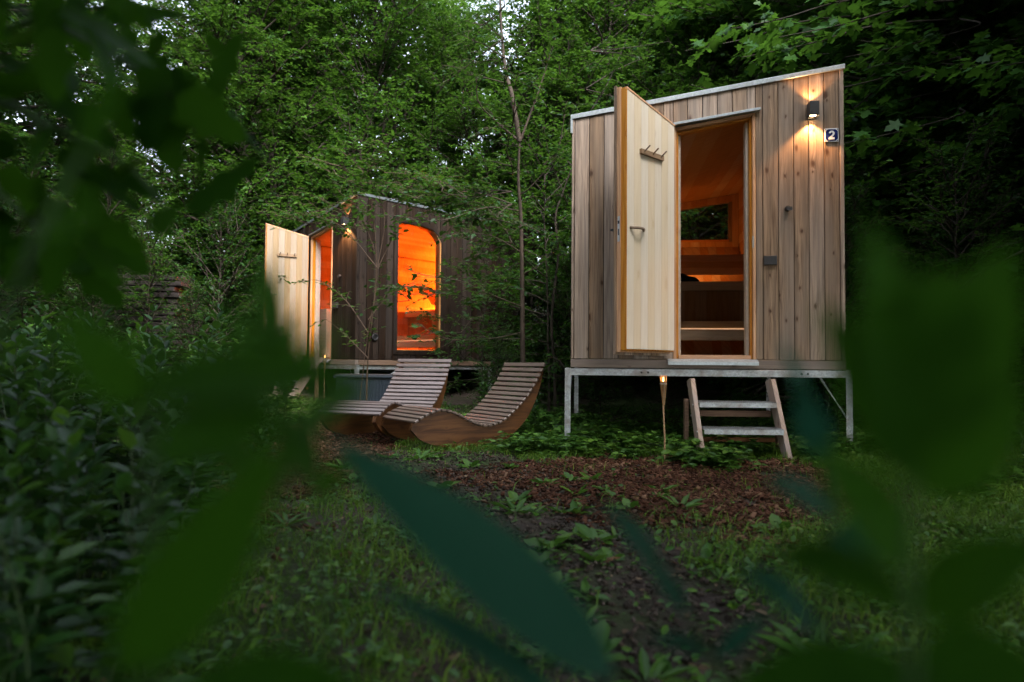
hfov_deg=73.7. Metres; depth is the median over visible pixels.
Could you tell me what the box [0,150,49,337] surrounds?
shrub
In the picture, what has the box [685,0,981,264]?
overhanging maple
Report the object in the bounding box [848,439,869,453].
bramble
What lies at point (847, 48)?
maple sapling
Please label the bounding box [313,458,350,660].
blurred stem
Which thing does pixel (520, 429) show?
bramble
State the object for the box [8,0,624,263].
sky
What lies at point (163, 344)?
tall herb
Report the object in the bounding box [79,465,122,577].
tall herb
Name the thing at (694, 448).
bramble
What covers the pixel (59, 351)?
tall herb
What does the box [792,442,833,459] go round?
bramble
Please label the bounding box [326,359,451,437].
wooden sun lounger
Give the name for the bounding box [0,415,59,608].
tall herb
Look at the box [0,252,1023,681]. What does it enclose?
ground
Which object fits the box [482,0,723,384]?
broadleaf tree
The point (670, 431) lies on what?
bramble
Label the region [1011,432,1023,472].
tall herb
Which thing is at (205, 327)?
tall herb
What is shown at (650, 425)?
bramble
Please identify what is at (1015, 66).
maple tree
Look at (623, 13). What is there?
broadleaf tree
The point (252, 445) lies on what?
tall herb
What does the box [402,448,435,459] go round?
rosette weed
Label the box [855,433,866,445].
bramble
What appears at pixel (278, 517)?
rosette weed
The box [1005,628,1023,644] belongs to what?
rosette weed
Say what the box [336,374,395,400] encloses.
storage bin
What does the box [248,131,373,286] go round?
shrub
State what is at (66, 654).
tall herb
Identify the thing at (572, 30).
hazel tree
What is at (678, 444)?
bramble
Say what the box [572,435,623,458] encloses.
bramble
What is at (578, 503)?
rosette weed
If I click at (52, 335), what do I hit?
tall herb
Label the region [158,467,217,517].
tall herb
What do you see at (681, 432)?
bramble
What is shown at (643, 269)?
door
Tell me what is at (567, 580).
rosette weed
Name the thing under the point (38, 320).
tall herb
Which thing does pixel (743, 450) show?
bramble
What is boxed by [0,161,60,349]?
shrub
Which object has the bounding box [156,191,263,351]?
shrub
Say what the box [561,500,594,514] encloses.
rosette weed
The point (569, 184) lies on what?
shrub
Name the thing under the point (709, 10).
maple tree
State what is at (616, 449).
bramble
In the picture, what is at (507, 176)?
shrub
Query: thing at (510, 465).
rosette weed
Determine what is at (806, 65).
maple tree
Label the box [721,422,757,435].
bramble
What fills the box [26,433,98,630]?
tall herb
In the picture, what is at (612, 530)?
rosette weed
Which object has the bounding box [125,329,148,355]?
tall herb
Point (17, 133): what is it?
broadleaf tree
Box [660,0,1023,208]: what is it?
spreading tree
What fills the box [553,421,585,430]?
bramble
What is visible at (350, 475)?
rosette weed
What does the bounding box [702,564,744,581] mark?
rosette weed
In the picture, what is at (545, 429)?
bramble
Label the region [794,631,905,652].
rosette weed
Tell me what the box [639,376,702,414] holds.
shrub
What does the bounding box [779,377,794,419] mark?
tall herb
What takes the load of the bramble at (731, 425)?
on the ground at (622, 620)
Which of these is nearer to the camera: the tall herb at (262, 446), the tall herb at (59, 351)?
the tall herb at (262, 446)
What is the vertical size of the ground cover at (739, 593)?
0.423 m
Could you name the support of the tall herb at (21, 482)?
on the ground at (622, 620)
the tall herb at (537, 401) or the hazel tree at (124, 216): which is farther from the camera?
the hazel tree at (124, 216)
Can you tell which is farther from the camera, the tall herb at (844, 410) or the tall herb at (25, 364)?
the tall herb at (844, 410)
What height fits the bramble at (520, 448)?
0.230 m
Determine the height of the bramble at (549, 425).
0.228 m
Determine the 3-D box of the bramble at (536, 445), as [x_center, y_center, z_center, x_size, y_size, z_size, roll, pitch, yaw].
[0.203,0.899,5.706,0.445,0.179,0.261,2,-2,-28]
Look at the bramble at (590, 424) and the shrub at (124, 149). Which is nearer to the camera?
the bramble at (590, 424)
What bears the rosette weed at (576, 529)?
on the ground at (622, 620)
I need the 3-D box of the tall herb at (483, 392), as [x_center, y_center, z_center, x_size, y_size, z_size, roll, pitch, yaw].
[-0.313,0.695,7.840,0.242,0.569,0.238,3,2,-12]
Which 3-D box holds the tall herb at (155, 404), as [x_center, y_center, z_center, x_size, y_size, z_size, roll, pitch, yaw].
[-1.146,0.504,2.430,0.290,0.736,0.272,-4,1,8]
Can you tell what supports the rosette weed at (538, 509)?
on the ground at (622, 620)
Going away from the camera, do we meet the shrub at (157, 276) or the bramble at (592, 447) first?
the bramble at (592, 447)
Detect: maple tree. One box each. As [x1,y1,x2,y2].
[626,0,1002,383]
[707,0,1023,411]
[844,0,1023,381]
[878,0,1023,381]
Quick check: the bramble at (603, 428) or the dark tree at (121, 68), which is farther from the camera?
the dark tree at (121, 68)
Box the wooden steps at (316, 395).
[295,393,318,399]
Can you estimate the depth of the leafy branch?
0.84 m
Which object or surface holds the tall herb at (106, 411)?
on the ground at (622, 620)
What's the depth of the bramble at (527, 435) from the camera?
5.89 m
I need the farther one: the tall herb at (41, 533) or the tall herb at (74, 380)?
the tall herb at (74, 380)
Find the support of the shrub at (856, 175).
on the ground at (622, 620)
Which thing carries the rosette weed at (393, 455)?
on the ground at (622, 620)
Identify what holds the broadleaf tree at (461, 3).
on the ground at (622, 620)
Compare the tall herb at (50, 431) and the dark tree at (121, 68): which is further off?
the dark tree at (121, 68)
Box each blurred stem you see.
[0,71,122,338]
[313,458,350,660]
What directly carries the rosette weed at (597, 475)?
on the ground at (622, 620)
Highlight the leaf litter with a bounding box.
[56,399,1023,681]
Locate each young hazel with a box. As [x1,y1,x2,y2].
[405,191,546,395]
[454,94,632,411]
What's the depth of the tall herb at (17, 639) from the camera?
1.13 m
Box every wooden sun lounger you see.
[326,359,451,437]
[381,363,544,448]
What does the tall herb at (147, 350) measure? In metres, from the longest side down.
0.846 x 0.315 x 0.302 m
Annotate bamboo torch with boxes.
[660,375,666,461]
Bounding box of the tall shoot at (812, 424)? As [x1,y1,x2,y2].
[739,339,874,638]
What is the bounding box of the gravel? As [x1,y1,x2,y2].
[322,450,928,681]
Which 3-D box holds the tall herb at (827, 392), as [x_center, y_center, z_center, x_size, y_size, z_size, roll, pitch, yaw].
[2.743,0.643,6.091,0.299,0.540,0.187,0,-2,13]
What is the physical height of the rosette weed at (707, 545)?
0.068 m
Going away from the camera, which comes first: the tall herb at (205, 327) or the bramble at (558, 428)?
the tall herb at (205, 327)
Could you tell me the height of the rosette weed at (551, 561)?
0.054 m
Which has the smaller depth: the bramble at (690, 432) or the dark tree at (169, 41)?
the bramble at (690, 432)
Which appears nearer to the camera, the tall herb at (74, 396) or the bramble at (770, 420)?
the tall herb at (74, 396)
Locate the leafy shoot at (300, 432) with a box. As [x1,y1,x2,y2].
[216,252,368,646]
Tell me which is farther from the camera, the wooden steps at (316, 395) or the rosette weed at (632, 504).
the wooden steps at (316, 395)
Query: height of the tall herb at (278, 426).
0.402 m
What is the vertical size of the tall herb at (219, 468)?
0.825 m
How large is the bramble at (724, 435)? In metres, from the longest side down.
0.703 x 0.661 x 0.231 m
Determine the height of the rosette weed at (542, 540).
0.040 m
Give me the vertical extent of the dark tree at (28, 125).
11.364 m
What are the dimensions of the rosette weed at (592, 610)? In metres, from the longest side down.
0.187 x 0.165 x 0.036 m
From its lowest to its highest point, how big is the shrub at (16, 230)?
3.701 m
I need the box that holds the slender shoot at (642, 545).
[602,499,766,681]
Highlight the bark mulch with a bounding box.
[104,413,1008,563]
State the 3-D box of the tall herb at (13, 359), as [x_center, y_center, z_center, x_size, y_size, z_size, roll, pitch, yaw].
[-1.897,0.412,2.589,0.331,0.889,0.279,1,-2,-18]
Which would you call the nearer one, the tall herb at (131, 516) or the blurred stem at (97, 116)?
the blurred stem at (97, 116)
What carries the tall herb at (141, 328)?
on the ground at (622, 620)
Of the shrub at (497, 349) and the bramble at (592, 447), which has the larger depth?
the shrub at (497, 349)
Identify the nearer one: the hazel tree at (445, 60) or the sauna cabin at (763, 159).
the sauna cabin at (763, 159)
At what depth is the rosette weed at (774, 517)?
3.18 m
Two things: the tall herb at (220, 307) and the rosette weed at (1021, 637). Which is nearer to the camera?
the rosette weed at (1021, 637)
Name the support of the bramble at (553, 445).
on the ground at (622, 620)
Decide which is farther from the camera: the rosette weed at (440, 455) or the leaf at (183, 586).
the rosette weed at (440, 455)
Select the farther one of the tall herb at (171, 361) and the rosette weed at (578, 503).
the tall herb at (171, 361)
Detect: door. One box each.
[264,223,308,348]
[610,86,674,355]
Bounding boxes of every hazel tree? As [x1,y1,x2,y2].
[38,136,165,328]
[42,136,190,362]
[140,0,388,339]
[222,0,487,334]
[354,0,542,371]
[449,0,658,405]
[479,11,603,357]
[567,0,791,400]
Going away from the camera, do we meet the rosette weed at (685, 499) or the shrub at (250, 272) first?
the rosette weed at (685, 499)
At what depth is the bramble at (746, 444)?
5.49 m
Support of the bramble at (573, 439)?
on the ground at (622, 620)
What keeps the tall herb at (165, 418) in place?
on the ground at (622, 620)
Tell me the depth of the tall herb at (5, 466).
1.87 m
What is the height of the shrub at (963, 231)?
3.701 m
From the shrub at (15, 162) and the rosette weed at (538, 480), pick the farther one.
the shrub at (15, 162)
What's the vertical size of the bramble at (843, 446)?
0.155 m
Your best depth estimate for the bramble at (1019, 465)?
4.43 m
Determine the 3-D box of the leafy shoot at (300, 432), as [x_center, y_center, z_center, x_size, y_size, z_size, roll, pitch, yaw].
[-0.104,0.384,0.309,0.079,0.845,0.056,0,-2,0]
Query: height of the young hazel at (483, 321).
3.608 m
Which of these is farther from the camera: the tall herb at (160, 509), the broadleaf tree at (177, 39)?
the broadleaf tree at (177, 39)
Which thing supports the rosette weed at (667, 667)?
on the ground at (622, 620)
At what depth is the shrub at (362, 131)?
11.97 m
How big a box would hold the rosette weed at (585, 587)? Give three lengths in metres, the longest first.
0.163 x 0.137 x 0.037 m
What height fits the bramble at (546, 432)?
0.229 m
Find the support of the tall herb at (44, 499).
on the ground at (622, 620)
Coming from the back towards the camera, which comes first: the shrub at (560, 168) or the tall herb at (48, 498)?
the shrub at (560, 168)
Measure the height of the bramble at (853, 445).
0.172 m
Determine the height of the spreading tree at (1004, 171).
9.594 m
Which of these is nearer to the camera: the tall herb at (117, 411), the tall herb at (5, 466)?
the tall herb at (5, 466)
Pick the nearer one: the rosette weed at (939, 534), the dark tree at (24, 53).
the rosette weed at (939, 534)
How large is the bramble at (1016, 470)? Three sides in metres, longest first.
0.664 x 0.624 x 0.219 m
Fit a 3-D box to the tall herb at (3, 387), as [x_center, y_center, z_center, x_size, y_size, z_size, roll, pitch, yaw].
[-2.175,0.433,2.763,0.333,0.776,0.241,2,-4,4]
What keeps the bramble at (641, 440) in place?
on the ground at (622, 620)
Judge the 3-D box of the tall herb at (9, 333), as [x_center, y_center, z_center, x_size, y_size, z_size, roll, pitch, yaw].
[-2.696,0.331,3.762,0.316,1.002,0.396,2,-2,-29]
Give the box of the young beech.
[256,130,542,400]
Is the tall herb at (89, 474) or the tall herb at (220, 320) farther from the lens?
the tall herb at (220, 320)
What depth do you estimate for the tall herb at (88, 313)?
5.23 m
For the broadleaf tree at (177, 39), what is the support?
on the ground at (622, 620)
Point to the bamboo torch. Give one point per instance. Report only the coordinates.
(663, 380)
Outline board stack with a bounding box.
[98,274,194,365]
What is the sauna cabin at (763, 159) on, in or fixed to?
on the ground at (622, 620)
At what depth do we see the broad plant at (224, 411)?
0.24 m
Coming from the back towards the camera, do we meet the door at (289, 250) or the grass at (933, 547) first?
the door at (289, 250)
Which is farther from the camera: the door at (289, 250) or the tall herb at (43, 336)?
the door at (289, 250)
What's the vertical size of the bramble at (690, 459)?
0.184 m
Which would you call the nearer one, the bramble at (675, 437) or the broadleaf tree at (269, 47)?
the bramble at (675, 437)
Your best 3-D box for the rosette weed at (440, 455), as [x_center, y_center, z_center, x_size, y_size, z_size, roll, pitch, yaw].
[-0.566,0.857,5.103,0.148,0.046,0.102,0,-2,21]
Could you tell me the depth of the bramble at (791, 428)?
6.15 m
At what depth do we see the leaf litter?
2.22 m
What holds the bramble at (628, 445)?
on the ground at (622, 620)
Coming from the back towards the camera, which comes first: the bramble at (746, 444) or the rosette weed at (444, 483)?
the bramble at (746, 444)
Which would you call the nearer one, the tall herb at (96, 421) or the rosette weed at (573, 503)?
the tall herb at (96, 421)
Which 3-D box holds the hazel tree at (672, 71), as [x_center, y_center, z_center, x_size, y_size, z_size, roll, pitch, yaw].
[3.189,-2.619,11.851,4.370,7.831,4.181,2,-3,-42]
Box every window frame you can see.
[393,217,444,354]
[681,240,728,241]
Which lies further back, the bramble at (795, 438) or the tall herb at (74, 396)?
the bramble at (795, 438)
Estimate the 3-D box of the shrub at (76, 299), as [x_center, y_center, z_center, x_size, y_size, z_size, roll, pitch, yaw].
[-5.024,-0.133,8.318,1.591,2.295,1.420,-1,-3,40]
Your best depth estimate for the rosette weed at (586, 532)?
2.96 m
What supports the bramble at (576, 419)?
on the ground at (622, 620)
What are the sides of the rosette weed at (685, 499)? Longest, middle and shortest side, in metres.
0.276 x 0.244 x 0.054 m
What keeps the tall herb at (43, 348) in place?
on the ground at (622, 620)
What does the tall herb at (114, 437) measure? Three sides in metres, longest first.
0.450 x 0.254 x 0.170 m
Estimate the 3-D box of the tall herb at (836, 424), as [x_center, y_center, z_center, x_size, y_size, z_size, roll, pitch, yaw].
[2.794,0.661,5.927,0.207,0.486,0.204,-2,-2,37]
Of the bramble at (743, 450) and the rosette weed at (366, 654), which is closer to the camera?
the rosette weed at (366, 654)
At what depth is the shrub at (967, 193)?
6.54 m
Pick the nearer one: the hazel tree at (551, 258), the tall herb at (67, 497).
the tall herb at (67, 497)
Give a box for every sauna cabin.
[264,192,536,390]
[565,64,852,441]
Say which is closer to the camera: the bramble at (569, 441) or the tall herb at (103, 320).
the tall herb at (103, 320)
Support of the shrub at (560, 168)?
on the ground at (622, 620)
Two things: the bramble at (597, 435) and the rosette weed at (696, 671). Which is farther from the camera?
the bramble at (597, 435)
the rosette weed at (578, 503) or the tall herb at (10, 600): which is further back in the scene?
the rosette weed at (578, 503)
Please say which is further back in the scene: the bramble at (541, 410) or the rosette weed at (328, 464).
the bramble at (541, 410)
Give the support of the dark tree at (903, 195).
on the ground at (622, 620)
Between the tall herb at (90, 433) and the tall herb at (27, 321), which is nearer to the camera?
the tall herb at (90, 433)
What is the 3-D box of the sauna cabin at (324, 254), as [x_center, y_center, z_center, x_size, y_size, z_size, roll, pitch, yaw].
[-1.943,-0.540,11.945,4.541,3.186,2.355,2,-3,-44]
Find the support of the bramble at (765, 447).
on the ground at (622, 620)
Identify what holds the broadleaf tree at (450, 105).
on the ground at (622, 620)
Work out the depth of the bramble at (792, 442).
5.24 m
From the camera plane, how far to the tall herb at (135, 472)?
2.85 m
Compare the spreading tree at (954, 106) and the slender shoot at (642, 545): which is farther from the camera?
the spreading tree at (954, 106)
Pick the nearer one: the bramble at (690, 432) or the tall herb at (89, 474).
the tall herb at (89, 474)
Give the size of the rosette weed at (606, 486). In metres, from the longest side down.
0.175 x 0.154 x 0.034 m
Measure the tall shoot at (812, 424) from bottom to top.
0.807 m
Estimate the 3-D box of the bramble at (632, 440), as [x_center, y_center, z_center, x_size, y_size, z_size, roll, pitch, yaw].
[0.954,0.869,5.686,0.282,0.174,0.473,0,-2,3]
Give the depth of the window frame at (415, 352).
10.70 m
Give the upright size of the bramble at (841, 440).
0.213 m
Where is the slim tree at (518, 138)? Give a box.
[347,0,576,422]
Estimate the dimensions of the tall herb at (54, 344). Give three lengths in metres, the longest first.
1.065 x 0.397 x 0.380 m
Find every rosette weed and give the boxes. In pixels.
[270,512,313,526]
[323,459,340,465]
[341,474,356,481]
[360,645,394,664]
[362,512,385,527]
[379,453,399,457]
[382,526,402,534]
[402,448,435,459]
[430,454,446,457]
[437,587,466,604]
[442,481,460,487]
[457,459,479,467]
[488,497,541,516]
[500,489,532,502]
[501,462,518,468]
[514,644,551,663]
[516,506,546,516]
[525,532,574,548]
[528,477,560,484]
[538,538,566,548]
[541,553,561,563]
[547,506,580,512]
[556,526,583,539]
[557,571,580,582]
[560,483,588,496]
[561,472,578,479]
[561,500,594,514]
[572,548,608,561]
[572,579,609,600]
[574,523,615,544]
[577,502,594,508]
[580,472,601,480]
[588,604,611,618]
[595,484,614,490]
[595,526,623,538]
[596,619,627,660]
[601,546,625,561]
[605,489,623,498]
[615,646,697,681]
[616,498,638,508]
[643,484,678,491]
[649,492,670,496]
[656,494,706,509]
[657,657,695,681]
[685,665,725,681]
[686,542,729,569]
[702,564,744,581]
[726,600,755,609]
[755,619,819,647]
[756,513,797,531]
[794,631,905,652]
[923,529,955,542]
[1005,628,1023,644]
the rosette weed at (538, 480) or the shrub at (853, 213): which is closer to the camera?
the rosette weed at (538, 480)
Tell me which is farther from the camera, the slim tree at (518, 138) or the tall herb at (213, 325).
the slim tree at (518, 138)
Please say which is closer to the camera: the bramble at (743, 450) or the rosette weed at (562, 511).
the rosette weed at (562, 511)
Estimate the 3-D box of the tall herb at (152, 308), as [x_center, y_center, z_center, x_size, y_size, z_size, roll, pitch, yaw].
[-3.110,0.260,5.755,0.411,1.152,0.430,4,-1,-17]
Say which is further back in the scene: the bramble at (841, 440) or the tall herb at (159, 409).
the bramble at (841, 440)
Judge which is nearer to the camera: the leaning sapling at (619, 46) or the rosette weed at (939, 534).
the rosette weed at (939, 534)
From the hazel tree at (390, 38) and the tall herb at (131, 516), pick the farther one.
the hazel tree at (390, 38)
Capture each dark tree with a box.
[0,0,95,211]
[0,0,171,329]
[1,0,178,277]
[132,0,370,282]
[641,21,899,238]
[757,0,1023,384]
[846,30,1023,368]
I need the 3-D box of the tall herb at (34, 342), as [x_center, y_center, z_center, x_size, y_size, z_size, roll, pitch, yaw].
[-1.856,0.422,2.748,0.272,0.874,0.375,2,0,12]
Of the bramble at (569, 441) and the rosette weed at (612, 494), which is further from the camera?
the bramble at (569, 441)
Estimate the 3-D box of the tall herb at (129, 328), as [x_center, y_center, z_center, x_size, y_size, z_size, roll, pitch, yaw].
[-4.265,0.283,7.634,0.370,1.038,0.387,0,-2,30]
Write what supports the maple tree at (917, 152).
on the ground at (622, 620)
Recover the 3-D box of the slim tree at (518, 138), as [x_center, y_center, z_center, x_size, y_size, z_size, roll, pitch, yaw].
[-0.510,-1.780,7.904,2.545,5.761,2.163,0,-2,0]
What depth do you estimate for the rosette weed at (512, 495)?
3.75 m
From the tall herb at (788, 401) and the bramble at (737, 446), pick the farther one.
the tall herb at (788, 401)
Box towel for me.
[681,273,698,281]
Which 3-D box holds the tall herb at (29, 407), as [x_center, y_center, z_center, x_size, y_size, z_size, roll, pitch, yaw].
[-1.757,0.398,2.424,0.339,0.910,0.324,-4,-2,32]
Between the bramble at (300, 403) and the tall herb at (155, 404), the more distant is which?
the bramble at (300, 403)
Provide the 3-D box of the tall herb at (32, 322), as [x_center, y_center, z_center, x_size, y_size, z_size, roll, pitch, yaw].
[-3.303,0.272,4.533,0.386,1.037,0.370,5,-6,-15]
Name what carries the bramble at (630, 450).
on the ground at (622, 620)
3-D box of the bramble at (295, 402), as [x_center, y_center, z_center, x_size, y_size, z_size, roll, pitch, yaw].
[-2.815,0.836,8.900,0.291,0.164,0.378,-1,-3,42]
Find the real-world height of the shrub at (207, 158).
6.182 m
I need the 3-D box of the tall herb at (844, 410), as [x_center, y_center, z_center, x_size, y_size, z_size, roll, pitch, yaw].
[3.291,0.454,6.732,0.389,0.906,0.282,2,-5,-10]
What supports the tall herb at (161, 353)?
on the ground at (622, 620)
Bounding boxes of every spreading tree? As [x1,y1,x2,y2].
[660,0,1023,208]
[752,0,1023,239]
[951,46,1023,240]
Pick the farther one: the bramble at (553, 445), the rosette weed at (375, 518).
the bramble at (553, 445)
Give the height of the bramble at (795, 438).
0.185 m
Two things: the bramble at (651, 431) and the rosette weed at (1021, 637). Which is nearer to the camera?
the rosette weed at (1021, 637)
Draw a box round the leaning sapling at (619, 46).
[536,33,680,411]
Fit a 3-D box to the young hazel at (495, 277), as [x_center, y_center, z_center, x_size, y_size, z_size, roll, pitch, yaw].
[0.403,-0.877,9.528,2.772,4.570,2.209,2,-2,-38]
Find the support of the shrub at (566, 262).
on the ground at (622, 620)
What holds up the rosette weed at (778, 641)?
on the ground at (622, 620)
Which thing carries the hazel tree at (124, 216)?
on the ground at (622, 620)
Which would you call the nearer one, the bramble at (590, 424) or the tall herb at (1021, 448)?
the tall herb at (1021, 448)
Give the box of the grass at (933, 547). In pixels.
[1,417,1023,681]
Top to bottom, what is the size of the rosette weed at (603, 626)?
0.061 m
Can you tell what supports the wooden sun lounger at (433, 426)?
on the ground at (622, 620)
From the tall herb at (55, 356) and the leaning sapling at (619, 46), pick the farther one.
the leaning sapling at (619, 46)
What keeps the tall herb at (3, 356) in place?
on the ground at (622, 620)
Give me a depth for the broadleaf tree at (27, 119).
16.07 m
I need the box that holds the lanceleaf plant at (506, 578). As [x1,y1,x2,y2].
[325,436,621,681]
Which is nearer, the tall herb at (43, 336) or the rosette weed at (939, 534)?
the rosette weed at (939, 534)
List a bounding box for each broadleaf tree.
[0,0,96,315]
[0,67,29,136]
[86,0,413,351]
[113,0,379,338]
[253,0,509,203]
[353,0,565,377]
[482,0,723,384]
[526,0,716,306]
[621,0,850,389]
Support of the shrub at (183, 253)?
on the ground at (622, 620)
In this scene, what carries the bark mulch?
on the ground at (622, 620)
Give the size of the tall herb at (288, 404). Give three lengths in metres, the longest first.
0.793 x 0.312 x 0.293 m
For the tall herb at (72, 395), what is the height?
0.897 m
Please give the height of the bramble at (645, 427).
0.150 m
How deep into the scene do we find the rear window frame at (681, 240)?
9.46 m
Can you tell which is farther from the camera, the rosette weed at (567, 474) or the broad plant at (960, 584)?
the rosette weed at (567, 474)
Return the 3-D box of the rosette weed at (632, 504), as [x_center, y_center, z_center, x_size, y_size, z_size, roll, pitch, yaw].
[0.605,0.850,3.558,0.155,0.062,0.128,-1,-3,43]
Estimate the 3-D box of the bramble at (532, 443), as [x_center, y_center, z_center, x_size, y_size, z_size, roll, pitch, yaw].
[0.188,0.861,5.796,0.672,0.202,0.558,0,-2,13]
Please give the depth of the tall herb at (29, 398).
2.61 m
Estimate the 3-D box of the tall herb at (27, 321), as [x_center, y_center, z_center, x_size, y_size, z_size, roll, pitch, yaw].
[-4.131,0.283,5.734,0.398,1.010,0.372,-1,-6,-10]
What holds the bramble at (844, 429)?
on the ground at (622, 620)
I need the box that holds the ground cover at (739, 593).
[1,393,1023,681]
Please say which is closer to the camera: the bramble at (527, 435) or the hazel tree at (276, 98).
the bramble at (527, 435)
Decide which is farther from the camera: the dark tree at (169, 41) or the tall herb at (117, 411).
the dark tree at (169, 41)
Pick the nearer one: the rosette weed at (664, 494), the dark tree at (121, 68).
the rosette weed at (664, 494)
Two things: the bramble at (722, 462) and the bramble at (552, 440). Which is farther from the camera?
the bramble at (552, 440)
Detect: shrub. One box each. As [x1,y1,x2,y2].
[0,121,201,344]
[0,125,119,341]
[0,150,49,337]
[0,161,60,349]
[41,242,163,364]
[95,212,202,363]
[151,273,231,363]
[152,213,216,334]
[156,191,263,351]
[158,62,334,337]
[178,107,321,337]
[213,209,268,340]
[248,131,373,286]
[256,81,433,373]
[411,142,534,389]
[430,304,527,391]
[447,69,591,385]
[461,321,519,412]
[496,165,645,402]
[496,239,637,407]
[512,88,681,400]
[634,210,727,383]
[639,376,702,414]
[742,105,951,411]
[745,180,916,421]
[842,106,1023,408]
[905,114,1023,370]
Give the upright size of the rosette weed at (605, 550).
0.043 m
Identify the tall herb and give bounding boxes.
[0,304,57,386]
[0,307,35,418]
[0,307,45,417]
[0,309,47,433]
[0,312,56,384]
[0,328,95,578]
[0,332,50,501]
[0,345,68,502]
[0,358,43,498]
[0,359,10,418]
[0,380,61,492]
[0,389,45,469]
[0,413,101,681]
[0,414,77,627]
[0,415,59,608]
[0,446,90,681]
[0,455,23,595]
[0,461,38,598]
[0,473,79,681]
[0,481,59,623]
[0,555,47,677]
[0,629,25,681]
[1,322,85,487]
[10,337,94,530]
[17,317,43,367]
[24,315,125,557]
[24,461,74,624]
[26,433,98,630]
[28,443,101,585]
[33,393,134,640]
[35,306,100,467]
[37,319,61,365]
[40,350,62,387]
[44,315,67,368]
[44,409,108,474]
[56,332,63,367]
[57,365,94,413]
[57,413,195,681]
[59,307,125,456]
[60,379,88,473]
[60,393,120,538]
[68,374,121,485]
[69,311,112,429]
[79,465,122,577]
[86,336,166,533]
[91,407,158,535]
[96,345,159,527]
[97,415,129,463]
[99,410,187,594]
[106,401,215,602]
[111,324,180,480]
[119,404,165,526]
[121,304,165,425]
[123,320,134,342]
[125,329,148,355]
[125,365,189,504]
[131,317,159,368]
[136,373,188,513]
[150,400,216,535]
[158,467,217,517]
[160,319,187,366]
[162,347,226,505]
[179,301,228,355]
[187,316,227,355]
[191,309,235,353]
[203,316,233,350]
[206,444,254,483]
[250,399,272,445]
[255,426,277,450]
[265,401,278,443]
[269,396,299,438]
[272,397,298,431]
[442,395,453,409]
[476,376,489,405]
[527,393,541,424]
[530,405,541,431]
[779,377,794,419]
[811,383,834,431]
[825,378,853,424]
[827,390,845,436]
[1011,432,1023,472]
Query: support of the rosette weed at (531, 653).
on the ground at (622, 620)
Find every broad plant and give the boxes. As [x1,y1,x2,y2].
[56,305,368,681]
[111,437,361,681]
[732,534,1023,681]
[812,218,1023,681]
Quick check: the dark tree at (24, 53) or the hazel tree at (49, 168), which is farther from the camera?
the hazel tree at (49, 168)
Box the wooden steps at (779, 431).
[683,378,792,458]
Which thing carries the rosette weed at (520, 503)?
on the ground at (622, 620)
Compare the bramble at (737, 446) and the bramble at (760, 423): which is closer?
the bramble at (737, 446)
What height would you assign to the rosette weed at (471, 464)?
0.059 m
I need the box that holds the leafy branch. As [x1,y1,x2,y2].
[0,0,270,307]
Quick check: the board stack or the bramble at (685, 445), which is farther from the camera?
the board stack
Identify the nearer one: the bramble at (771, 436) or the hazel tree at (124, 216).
the bramble at (771, 436)
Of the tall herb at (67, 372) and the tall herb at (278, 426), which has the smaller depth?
the tall herb at (67, 372)
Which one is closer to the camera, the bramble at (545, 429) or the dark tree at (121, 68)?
the bramble at (545, 429)
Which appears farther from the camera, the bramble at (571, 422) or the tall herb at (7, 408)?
the bramble at (571, 422)
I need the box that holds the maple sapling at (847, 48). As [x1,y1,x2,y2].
[822,0,1023,278]
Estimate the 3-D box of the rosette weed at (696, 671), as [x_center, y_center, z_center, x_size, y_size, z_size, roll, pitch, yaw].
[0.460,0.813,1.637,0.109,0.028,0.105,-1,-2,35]
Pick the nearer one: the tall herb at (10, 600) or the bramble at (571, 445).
the tall herb at (10, 600)
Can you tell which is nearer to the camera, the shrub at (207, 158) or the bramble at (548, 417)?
the bramble at (548, 417)
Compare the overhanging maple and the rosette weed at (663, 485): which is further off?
the overhanging maple
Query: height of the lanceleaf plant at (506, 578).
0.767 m
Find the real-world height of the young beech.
3.510 m
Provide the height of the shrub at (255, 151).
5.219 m
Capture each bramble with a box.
[273,395,312,404]
[288,399,304,406]
[472,431,544,454]
[491,432,568,454]
[505,428,535,443]
[512,424,540,435]
[516,420,557,435]
[521,438,546,454]
[524,412,573,427]
[525,414,562,433]
[528,437,568,455]
[536,422,557,433]
[536,438,571,454]
[537,434,569,453]
[538,407,574,419]
[541,424,579,437]
[543,440,588,454]
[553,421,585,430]
[553,423,583,437]
[559,412,592,424]
[561,409,611,424]
[561,431,605,453]
[566,424,626,444]
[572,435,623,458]
[577,419,610,428]
[592,420,626,431]
[599,421,638,433]
[600,441,629,456]
[602,446,651,459]
[604,434,666,457]
[606,431,659,448]
[613,419,643,432]
[613,432,677,449]
[615,436,643,451]
[631,423,663,432]
[631,430,676,449]
[640,421,680,431]
[645,430,691,445]
[647,447,736,467]
[655,437,743,466]
[657,426,682,436]
[660,424,704,436]
[662,442,715,454]
[668,439,704,454]
[675,429,711,439]
[690,431,768,452]
[695,441,751,462]
[697,447,757,468]
[704,435,762,455]
[704,447,767,474]
[715,423,741,436]
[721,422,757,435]
[735,435,753,449]
[739,417,789,425]
[743,421,774,426]
[746,444,779,454]
[747,434,793,444]
[785,422,794,431]
[788,436,799,448]
[789,441,840,457]
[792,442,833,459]
[830,424,859,435]
[832,431,853,449]
[832,439,869,454]
[844,441,870,454]
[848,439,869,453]
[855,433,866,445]
[994,466,1023,490]
[1007,455,1023,474]
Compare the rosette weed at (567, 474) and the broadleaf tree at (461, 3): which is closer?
the rosette weed at (567, 474)
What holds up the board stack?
on the ground at (622, 620)
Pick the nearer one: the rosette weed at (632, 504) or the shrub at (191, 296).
the rosette weed at (632, 504)
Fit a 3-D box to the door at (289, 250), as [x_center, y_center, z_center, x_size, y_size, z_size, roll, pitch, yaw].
[-3.581,-0.798,10.844,0.682,2.125,0.233,2,-2,-28]

